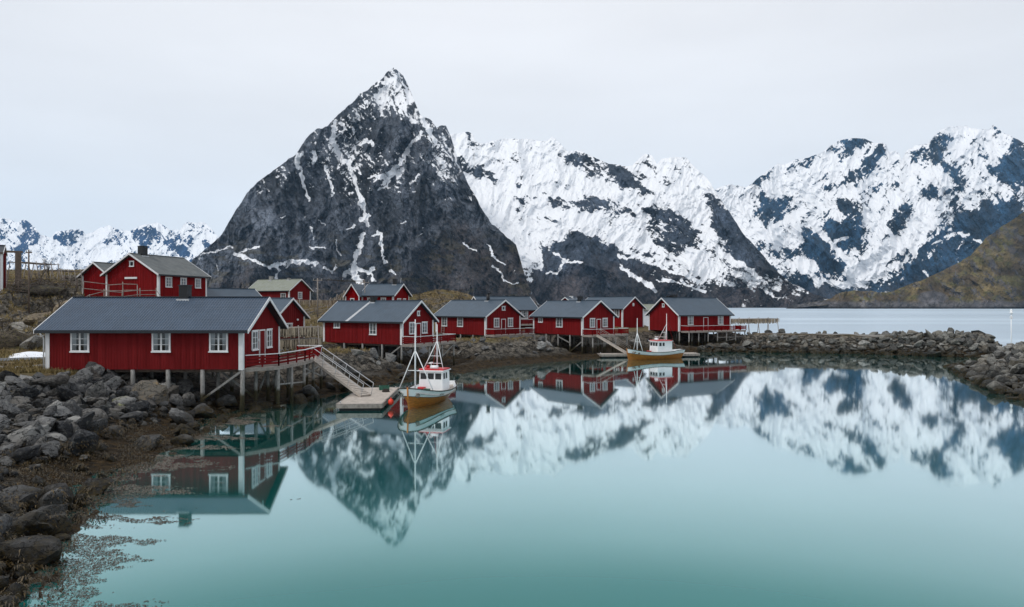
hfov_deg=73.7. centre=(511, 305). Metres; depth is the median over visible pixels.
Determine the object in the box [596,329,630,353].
gangway
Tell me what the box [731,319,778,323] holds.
stockfish
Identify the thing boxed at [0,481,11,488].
boulder
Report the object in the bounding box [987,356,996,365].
boulder
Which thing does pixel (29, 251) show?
utility pole
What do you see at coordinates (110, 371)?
boulder
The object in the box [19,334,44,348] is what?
rock outcrop
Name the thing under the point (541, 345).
boulder
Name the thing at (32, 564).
boulder
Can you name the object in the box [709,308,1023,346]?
fjord water
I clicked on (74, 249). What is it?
distant mountains
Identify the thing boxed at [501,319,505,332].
door
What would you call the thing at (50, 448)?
boulder
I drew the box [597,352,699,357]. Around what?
floating dock
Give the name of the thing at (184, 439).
boulder
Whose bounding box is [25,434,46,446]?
boulder
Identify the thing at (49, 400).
rubble
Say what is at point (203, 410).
boulder
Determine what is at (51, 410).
boulder
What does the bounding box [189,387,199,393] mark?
boulder
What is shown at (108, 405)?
boulder
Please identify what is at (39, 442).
boulder
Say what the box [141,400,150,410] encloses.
boulder
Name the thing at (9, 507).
boulder
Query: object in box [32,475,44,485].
boulder
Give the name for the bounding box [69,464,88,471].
boulder
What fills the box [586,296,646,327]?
red house
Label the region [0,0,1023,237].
sky
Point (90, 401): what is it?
boulder
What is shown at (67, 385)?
boulder
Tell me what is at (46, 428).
boulder
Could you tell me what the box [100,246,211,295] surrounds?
red house
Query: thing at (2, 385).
boulder
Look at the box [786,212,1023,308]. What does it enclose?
headland
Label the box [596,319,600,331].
door
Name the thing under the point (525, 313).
window
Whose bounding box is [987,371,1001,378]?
boulder
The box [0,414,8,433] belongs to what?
boulder
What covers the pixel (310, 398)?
boulder
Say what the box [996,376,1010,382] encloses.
boulder
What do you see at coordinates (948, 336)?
rubble
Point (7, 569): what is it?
boulder
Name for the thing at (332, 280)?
overhead wire
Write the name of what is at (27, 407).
boulder
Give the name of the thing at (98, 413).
boulder
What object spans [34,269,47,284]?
bare tree
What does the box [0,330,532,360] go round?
road
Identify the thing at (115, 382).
boulder
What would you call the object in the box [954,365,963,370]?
boulder
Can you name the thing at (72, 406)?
boulder
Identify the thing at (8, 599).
boulder
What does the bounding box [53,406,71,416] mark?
boulder
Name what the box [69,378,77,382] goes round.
boulder
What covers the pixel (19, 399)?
boulder
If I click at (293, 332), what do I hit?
stockfish
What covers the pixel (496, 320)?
window
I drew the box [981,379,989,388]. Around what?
boulder
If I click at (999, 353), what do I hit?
boulder
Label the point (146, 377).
boulder
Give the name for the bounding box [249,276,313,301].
red house
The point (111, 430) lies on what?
boulder
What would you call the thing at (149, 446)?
boulder
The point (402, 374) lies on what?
boulder
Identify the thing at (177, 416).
boulder
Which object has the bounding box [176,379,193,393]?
boulder
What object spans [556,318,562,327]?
window
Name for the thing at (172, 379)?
boulder
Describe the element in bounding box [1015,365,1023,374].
boulder
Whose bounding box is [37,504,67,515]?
boulder
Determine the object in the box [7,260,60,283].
drying rack
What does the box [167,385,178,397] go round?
boulder
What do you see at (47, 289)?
rock outcrop
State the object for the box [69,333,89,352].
window
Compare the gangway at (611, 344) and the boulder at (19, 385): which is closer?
the boulder at (19, 385)
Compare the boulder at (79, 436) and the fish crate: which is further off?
the fish crate
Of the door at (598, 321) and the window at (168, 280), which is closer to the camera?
the window at (168, 280)
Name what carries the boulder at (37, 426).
on the ground at (504, 352)
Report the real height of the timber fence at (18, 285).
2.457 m
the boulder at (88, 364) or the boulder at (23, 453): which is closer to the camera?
the boulder at (23, 453)
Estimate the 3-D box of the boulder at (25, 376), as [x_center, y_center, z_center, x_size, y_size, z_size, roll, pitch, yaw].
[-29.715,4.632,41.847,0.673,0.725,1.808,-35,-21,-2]
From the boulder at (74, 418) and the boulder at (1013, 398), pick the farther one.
the boulder at (1013, 398)
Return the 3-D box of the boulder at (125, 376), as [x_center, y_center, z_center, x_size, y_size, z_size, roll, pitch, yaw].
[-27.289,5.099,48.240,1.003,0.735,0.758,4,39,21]
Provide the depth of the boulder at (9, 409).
34.42 m
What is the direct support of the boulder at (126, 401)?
on the ground at (504, 352)
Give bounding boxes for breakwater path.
[782,333,890,336]
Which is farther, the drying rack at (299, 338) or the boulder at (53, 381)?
the drying rack at (299, 338)
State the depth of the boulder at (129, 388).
45.93 m
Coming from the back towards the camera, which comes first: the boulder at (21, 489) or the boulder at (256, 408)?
the boulder at (256, 408)
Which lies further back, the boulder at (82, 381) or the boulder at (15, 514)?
the boulder at (82, 381)
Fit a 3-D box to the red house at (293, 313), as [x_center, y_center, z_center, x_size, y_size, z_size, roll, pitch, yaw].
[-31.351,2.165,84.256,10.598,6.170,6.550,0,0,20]
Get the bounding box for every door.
[259,329,264,362]
[416,323,420,341]
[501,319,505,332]
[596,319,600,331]
[703,317,707,327]
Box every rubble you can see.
[0,371,284,560]
[306,336,649,390]
[697,327,1003,357]
[942,341,1023,400]
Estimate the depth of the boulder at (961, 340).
99.99 m
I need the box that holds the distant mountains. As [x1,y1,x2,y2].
[0,218,218,269]
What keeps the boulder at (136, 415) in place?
on the ground at (504, 352)
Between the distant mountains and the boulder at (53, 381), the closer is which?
the boulder at (53, 381)
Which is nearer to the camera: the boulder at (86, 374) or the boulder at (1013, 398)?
the boulder at (86, 374)
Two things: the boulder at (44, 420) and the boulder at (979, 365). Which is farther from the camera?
the boulder at (979, 365)
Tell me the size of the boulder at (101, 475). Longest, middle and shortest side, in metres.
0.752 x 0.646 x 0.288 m
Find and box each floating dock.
[336,387,398,409]
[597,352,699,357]
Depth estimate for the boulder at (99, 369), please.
46.99 m
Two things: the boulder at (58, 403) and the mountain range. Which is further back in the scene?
the mountain range
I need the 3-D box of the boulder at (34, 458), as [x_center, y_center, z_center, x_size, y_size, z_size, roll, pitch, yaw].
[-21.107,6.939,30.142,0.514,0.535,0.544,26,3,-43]
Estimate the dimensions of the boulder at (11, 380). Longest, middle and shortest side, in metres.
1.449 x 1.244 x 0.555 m
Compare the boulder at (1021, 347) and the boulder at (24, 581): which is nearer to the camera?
the boulder at (24, 581)
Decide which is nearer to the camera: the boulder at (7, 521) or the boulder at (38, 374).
the boulder at (7, 521)
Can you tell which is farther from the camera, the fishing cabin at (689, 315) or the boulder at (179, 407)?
the fishing cabin at (689, 315)
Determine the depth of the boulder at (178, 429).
39.05 m
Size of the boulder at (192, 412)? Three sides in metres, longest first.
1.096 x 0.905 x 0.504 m
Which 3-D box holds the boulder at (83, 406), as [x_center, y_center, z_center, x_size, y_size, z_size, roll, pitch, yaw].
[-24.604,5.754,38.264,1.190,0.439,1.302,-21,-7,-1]
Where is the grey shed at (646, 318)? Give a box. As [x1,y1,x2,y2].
[643,304,653,325]
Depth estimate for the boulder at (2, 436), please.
31.22 m
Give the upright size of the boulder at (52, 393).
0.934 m
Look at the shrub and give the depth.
82.41 m
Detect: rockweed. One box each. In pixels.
[0,404,270,606]
[0,417,183,606]
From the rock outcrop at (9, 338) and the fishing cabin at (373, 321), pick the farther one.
the fishing cabin at (373, 321)
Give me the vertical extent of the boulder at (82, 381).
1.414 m
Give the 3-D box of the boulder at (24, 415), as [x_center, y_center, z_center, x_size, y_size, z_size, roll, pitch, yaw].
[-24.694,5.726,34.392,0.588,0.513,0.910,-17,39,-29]
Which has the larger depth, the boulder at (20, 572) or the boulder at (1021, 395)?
the boulder at (1021, 395)
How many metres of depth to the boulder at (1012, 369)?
64.09 m
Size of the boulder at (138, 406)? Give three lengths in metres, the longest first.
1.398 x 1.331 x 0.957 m
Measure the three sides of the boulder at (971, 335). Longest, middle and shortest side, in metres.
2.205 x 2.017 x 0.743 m
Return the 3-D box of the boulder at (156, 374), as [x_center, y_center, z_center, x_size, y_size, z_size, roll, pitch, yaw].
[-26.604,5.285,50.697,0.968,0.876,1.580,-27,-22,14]
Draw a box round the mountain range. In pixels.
[715,125,1023,298]
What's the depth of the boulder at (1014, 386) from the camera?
59.09 m
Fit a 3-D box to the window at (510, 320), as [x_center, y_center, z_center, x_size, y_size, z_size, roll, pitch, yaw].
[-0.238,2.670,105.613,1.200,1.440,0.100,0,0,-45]
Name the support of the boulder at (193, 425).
on the ground at (504, 352)
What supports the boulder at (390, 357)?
on the ground at (504, 352)
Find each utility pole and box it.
[25,249,31,313]
[313,278,321,316]
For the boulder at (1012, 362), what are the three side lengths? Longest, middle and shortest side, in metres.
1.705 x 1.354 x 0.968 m
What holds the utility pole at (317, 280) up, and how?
on the ground at (504, 352)
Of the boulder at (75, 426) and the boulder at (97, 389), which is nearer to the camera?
the boulder at (75, 426)
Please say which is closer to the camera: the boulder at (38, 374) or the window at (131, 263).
the boulder at (38, 374)
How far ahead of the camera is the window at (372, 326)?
79.38 m
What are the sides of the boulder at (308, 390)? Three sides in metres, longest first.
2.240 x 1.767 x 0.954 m
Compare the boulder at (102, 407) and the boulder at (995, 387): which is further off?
the boulder at (995, 387)
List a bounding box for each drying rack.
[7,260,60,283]
[42,268,82,289]
[280,324,321,355]
[322,279,364,304]
[738,317,778,332]
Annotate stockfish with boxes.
[280,327,322,349]
[300,300,337,304]
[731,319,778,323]
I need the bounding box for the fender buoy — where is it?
[388,397,393,404]
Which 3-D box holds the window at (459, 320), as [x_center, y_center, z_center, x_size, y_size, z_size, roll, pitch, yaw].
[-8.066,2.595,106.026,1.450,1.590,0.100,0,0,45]
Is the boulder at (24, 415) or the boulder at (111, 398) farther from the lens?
the boulder at (111, 398)
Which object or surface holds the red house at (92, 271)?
on the ground at (504, 352)
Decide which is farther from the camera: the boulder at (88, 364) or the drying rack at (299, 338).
the drying rack at (299, 338)
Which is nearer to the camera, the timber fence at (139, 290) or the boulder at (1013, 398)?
the boulder at (1013, 398)
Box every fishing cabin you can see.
[33,285,322,411]
[317,297,455,366]
[434,293,534,337]
[529,296,628,353]
[645,295,745,345]
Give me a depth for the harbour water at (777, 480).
26.61 m
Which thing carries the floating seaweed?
on the harbour water at (777, 480)
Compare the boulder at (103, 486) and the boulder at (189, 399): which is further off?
the boulder at (189, 399)
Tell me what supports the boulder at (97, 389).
on the ground at (504, 352)
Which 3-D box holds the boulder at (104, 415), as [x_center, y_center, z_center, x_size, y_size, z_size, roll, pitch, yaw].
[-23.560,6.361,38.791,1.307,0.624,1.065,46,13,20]
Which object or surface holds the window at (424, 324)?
in the fishing cabin at (373, 321)
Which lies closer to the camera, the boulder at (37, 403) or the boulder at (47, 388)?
the boulder at (37, 403)
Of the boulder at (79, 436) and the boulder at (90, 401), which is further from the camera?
the boulder at (90, 401)
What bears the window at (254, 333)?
in the fishing cabin at (185, 331)
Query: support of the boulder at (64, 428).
on the ground at (504, 352)
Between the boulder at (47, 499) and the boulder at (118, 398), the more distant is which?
the boulder at (118, 398)
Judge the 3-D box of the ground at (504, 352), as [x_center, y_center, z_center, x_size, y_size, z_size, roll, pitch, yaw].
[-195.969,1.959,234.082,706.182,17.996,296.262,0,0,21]
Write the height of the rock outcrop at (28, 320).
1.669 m
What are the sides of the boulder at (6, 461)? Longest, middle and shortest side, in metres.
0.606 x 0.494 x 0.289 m
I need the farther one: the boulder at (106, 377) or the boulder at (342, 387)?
the boulder at (342, 387)
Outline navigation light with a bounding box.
[1010,309,1012,342]
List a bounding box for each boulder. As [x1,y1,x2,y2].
[0,370,19,381]
[0,382,5,393]
[0,395,12,401]
[0,400,22,417]
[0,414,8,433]
[0,434,5,440]
[0,441,21,450]
[0,443,13,455]
[0,456,12,465]
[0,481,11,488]
[0,485,44,502]
[0,514,12,538]
[0,535,62,565]
[0,560,11,570]
[0,576,9,592]
[0,595,18,606]
[1,501,22,513]
[1,582,26,602]
[4,376,24,383]
[4,425,46,441]
[5,530,22,539]
[7,493,43,511]
[7,494,37,511]
[8,445,40,463]
[8,509,45,535]
[9,396,30,403]
[10,511,27,517]
[12,421,55,431]
[13,386,40,398]
[13,515,60,521]
[14,412,27,422]
[14,564,28,578]
[16,383,30,387]
[16,404,32,410]
[16,521,53,535]
[18,375,34,379]
[18,421,44,433]
[18,576,28,585]
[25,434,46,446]
[26,562,37,571]
[28,456,37,463]
[29,375,68,387]
[32,399,43,407]
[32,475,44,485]
[33,436,45,456]
[34,372,44,377]
[35,416,55,432]
[36,385,45,392]
[36,488,64,509]
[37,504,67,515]
[38,456,48,461]
[41,424,50,432]
[41,440,59,457]
[43,405,56,416]
[43,512,71,535]
[44,385,50,391]
[44,388,59,397]
[44,483,73,502]
[45,400,62,408]
[46,432,66,442]
[51,381,69,389]
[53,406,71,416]
[54,420,73,437]
[54,533,71,541]
[56,386,85,403]
[63,399,81,416]
[67,415,80,421]
[67,429,98,453]
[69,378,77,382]
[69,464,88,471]
[70,382,89,395]
[71,395,82,403]
[71,421,79,432]
[73,493,87,507]
[73,513,82,520]
[74,368,92,382]
[75,379,86,384]
[75,478,113,496]
[76,411,94,429]
[78,404,87,408]
[81,408,103,421]
[85,362,98,367]
[85,381,106,397]
[86,398,107,404]
[86,418,107,431]
[88,364,104,375]
[89,366,100,377]
[90,400,104,407]
[92,378,105,383]
[93,405,104,409]
[93,408,107,420]
[99,472,106,477]
[101,374,115,380]
[104,376,122,389]
[104,402,115,411]
[107,369,119,375]
[108,396,116,401]
[108,425,122,436]
[109,406,126,412]
[112,396,128,405]
[113,397,135,405]
[115,390,129,396]
[117,384,134,391]
[118,411,143,419]
[119,372,130,381]
[120,372,143,376]
[125,401,147,412]
[126,375,135,384]
[132,379,170,406]
[133,434,164,450]
[135,376,151,381]
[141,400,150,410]
[144,372,162,378]
[146,399,155,407]
[161,375,175,383]
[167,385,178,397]
[169,394,183,407]
[169,408,193,424]
[170,434,194,445]
[174,423,194,435]
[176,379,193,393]
[176,405,189,410]
[180,428,197,435]
[182,392,195,406]
[186,410,195,416]
[186,421,199,429]
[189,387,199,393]
[191,402,206,407]
[193,403,215,417]
[215,394,237,407]
[248,404,261,412]
[287,393,307,403]
[302,385,319,399]
[306,395,313,401]
[338,382,352,391]
[340,362,352,373]
[351,349,363,355]
[385,353,395,361]
[397,371,411,377]
[537,341,546,349]
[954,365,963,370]
[955,337,964,343]
[960,332,975,338]
[962,369,969,376]
[968,367,989,371]
[969,374,981,381]
[972,364,988,367]
[974,376,984,384]
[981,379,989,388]
[986,381,1005,393]
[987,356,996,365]
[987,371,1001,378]
[989,366,1000,370]
[993,350,1005,357]
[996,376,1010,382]
[1003,378,1017,387]
[1005,396,1019,399]
[1006,355,1017,363]
[1007,360,1018,368]
[1009,388,1023,396]
[1010,363,1023,373]
[1012,384,1020,389]
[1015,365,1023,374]
[1016,344,1023,351]
[1018,391,1023,399]
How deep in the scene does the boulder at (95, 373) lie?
46.44 m
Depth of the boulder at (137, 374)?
49.00 m
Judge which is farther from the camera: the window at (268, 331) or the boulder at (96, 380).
the window at (268, 331)
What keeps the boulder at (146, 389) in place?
on the ground at (504, 352)
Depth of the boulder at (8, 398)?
36.67 m
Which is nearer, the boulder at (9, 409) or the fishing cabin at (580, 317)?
the boulder at (9, 409)
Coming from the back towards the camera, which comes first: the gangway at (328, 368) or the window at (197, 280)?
the window at (197, 280)
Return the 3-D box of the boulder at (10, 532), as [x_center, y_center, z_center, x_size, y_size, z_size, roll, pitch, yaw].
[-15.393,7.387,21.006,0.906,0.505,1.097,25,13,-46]
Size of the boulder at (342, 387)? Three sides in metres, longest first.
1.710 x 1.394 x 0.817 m
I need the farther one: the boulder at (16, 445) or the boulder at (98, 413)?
the boulder at (98, 413)
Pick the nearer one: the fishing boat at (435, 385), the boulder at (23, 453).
the boulder at (23, 453)
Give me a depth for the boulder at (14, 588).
17.27 m
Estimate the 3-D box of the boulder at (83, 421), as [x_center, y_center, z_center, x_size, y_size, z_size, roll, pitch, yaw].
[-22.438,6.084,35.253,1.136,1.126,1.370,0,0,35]
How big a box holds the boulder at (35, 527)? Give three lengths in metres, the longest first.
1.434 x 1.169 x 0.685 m
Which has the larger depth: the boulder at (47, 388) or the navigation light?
the navigation light
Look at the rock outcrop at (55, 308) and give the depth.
72.52 m
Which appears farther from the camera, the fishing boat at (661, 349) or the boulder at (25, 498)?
the fishing boat at (661, 349)
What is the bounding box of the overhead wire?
[318,278,350,280]
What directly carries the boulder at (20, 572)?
on the ground at (504, 352)
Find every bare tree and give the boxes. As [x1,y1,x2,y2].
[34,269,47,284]
[43,257,53,278]
[51,287,68,308]
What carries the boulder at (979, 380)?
on the ground at (504, 352)
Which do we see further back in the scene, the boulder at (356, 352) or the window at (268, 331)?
the boulder at (356, 352)
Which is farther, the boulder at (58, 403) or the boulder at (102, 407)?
the boulder at (102, 407)
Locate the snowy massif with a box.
[450,132,827,307]
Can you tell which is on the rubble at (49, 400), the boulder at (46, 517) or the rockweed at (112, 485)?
the rockweed at (112, 485)
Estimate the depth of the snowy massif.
2266.68 m
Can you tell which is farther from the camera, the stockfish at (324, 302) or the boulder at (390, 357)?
the stockfish at (324, 302)
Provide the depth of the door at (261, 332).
51.03 m
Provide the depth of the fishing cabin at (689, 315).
119.20 m
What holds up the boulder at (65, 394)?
on the ground at (504, 352)
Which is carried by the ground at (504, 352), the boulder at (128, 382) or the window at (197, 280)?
the boulder at (128, 382)
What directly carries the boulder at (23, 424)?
on the ground at (504, 352)
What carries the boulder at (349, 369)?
on the ground at (504, 352)
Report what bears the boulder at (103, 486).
on the ground at (504, 352)
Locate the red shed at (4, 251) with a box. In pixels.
[0,245,22,290]
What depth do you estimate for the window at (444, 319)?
108.68 m
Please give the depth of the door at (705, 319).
118.58 m
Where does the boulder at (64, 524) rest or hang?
on the ground at (504, 352)
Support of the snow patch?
on the ground at (504, 352)
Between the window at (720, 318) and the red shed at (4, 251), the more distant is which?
the window at (720, 318)
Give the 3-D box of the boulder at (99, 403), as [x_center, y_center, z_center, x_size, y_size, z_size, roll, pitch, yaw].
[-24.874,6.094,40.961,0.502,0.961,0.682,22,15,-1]
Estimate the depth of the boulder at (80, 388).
42.30 m
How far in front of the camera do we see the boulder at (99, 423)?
35.69 m
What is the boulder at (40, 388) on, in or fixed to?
on the ground at (504, 352)
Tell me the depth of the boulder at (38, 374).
43.03 m
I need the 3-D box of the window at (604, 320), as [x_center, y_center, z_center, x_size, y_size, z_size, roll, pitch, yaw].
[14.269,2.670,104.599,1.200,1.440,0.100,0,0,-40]
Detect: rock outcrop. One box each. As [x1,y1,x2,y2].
[0,330,32,348]
[11,322,30,330]
[15,285,66,296]
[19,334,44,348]
[22,313,49,325]
[53,300,67,312]
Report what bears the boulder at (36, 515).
on the ground at (504, 352)
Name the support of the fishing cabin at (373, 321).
on the ground at (504, 352)
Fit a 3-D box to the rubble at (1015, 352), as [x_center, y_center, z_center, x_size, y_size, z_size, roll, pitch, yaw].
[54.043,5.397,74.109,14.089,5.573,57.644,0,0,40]
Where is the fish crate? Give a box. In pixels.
[379,385,388,389]
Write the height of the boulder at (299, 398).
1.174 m
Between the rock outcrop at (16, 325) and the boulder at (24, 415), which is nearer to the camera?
the boulder at (24, 415)
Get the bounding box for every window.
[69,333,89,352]
[129,261,133,266]
[151,333,170,352]
[165,277,172,287]
[180,277,186,284]
[195,278,200,288]
[208,333,227,352]
[251,330,258,350]
[266,328,272,348]
[334,323,339,327]
[369,323,376,334]
[409,322,414,334]
[422,321,427,333]
[442,317,446,325]
[457,318,462,326]
[494,318,498,327]
[508,318,512,326]
[521,311,527,318]
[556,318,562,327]
[590,318,594,327]
[602,318,607,326]
[688,316,692,324]
[718,316,723,324]
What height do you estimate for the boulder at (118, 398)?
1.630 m
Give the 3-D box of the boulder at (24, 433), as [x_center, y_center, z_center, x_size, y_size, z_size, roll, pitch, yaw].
[-22.938,6.183,32.161,1.156,0.994,1.668,0,0,6]
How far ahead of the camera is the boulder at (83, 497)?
25.28 m
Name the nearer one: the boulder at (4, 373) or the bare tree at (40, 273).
the boulder at (4, 373)
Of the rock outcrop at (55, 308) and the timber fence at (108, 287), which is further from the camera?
the timber fence at (108, 287)
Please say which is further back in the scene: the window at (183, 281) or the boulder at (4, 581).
the window at (183, 281)
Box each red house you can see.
[77,261,114,295]
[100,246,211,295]
[207,288,260,295]
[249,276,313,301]
[271,297,309,338]
[343,279,411,299]
[471,296,537,327]
[562,296,576,299]
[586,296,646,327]
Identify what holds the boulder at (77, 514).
on the ground at (504, 352)
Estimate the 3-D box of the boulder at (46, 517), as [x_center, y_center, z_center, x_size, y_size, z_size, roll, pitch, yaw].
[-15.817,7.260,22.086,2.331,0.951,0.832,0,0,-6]
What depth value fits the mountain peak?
1628.84 m
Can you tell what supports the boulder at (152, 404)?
on the ground at (504, 352)
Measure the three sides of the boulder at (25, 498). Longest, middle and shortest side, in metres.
1.741 x 1.066 x 0.966 m
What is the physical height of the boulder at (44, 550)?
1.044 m
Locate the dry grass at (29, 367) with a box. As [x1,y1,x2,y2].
[0,268,533,375]
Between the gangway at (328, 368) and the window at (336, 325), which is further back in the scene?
the window at (336, 325)
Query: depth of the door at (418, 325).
80.20 m
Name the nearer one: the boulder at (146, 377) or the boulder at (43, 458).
the boulder at (43, 458)
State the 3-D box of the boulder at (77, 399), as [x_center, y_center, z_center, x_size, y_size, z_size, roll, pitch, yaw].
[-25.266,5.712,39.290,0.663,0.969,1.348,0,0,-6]
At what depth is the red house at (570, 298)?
174.22 m
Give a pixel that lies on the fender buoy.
(390, 401)
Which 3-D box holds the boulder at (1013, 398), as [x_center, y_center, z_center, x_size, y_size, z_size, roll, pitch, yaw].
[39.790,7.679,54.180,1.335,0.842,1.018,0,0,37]
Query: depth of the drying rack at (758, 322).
128.68 m
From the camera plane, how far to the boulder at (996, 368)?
69.22 m
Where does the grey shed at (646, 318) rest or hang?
on the ground at (504, 352)
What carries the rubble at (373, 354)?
on the ground at (504, 352)
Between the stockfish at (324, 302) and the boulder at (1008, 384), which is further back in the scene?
the stockfish at (324, 302)
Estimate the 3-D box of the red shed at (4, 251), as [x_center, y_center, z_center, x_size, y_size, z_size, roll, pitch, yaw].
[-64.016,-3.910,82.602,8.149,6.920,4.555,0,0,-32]
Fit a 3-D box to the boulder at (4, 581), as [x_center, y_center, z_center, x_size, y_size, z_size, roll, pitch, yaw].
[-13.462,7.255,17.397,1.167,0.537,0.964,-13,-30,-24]
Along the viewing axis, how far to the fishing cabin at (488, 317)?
105.41 m
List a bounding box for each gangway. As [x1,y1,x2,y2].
[310,347,373,396]
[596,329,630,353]
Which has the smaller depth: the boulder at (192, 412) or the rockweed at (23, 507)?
the rockweed at (23, 507)
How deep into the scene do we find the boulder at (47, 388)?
40.90 m
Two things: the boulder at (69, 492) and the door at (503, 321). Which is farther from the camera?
the door at (503, 321)
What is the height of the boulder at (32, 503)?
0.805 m
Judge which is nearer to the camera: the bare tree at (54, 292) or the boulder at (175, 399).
the boulder at (175, 399)
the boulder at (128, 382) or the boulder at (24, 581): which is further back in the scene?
the boulder at (128, 382)
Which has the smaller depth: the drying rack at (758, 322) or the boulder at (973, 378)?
the boulder at (973, 378)
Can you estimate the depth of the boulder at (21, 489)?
24.93 m
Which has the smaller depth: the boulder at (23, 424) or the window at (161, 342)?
the boulder at (23, 424)
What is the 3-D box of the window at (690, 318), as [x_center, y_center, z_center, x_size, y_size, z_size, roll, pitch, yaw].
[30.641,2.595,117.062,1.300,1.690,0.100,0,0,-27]
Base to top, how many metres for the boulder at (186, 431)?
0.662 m
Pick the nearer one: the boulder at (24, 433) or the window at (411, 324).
the boulder at (24, 433)
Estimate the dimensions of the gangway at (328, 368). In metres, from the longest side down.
7.615 x 1.181 x 0.981 m
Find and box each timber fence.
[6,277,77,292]
[83,281,137,295]
[88,288,160,295]
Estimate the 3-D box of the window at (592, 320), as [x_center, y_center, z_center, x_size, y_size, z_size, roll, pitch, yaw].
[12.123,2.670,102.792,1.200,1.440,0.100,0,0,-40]
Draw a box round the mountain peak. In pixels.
[191,68,540,307]
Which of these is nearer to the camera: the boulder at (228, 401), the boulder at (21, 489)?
the boulder at (21, 489)
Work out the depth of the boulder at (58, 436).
33.21 m
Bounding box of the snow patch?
[9,351,44,357]
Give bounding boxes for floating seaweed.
[25,416,308,606]
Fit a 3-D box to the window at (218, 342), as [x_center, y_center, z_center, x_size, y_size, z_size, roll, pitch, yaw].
[-20.350,2.535,47.330,1.390,1.510,0.100,0,0,0]
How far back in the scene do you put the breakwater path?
109.33 m
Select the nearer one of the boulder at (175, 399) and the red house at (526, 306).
the boulder at (175, 399)
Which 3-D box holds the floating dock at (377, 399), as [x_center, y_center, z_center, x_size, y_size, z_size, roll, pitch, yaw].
[-11.042,7.315,53.296,3.300,0.870,9.800,0,0,-2]
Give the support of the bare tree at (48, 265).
on the ground at (504, 352)
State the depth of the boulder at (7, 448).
29.96 m
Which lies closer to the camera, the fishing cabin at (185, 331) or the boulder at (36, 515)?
the boulder at (36, 515)
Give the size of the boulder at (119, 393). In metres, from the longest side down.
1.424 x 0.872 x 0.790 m
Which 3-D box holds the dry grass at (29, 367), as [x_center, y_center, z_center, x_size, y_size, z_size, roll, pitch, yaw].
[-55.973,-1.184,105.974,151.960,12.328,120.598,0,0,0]
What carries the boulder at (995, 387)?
on the ground at (504, 352)
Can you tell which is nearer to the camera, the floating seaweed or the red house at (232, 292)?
the floating seaweed
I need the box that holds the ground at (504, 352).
[0,270,1022,597]
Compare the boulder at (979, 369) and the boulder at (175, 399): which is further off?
the boulder at (979, 369)
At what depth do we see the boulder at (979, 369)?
70.13 m
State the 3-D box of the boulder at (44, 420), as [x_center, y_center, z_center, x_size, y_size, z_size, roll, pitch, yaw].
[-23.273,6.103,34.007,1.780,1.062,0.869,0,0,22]
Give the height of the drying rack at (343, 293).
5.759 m
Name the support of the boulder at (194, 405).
on the ground at (504, 352)
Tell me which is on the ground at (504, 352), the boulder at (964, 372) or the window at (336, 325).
the boulder at (964, 372)
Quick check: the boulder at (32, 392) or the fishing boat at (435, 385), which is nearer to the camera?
the boulder at (32, 392)
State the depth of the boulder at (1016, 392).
55.25 m
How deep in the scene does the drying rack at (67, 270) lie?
96.98 m
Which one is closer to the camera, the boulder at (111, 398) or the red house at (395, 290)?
the boulder at (111, 398)
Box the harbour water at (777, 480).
[19,352,1023,606]
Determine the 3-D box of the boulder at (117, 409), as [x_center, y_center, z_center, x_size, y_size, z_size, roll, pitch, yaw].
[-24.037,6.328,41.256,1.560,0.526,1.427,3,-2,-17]
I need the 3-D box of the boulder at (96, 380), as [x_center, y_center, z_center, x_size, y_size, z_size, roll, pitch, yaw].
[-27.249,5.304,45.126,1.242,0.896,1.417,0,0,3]
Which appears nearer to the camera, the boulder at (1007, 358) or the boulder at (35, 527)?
the boulder at (35, 527)
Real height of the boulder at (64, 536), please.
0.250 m
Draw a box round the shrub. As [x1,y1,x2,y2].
[34,289,46,297]
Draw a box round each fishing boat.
[397,319,457,409]
[626,314,685,359]

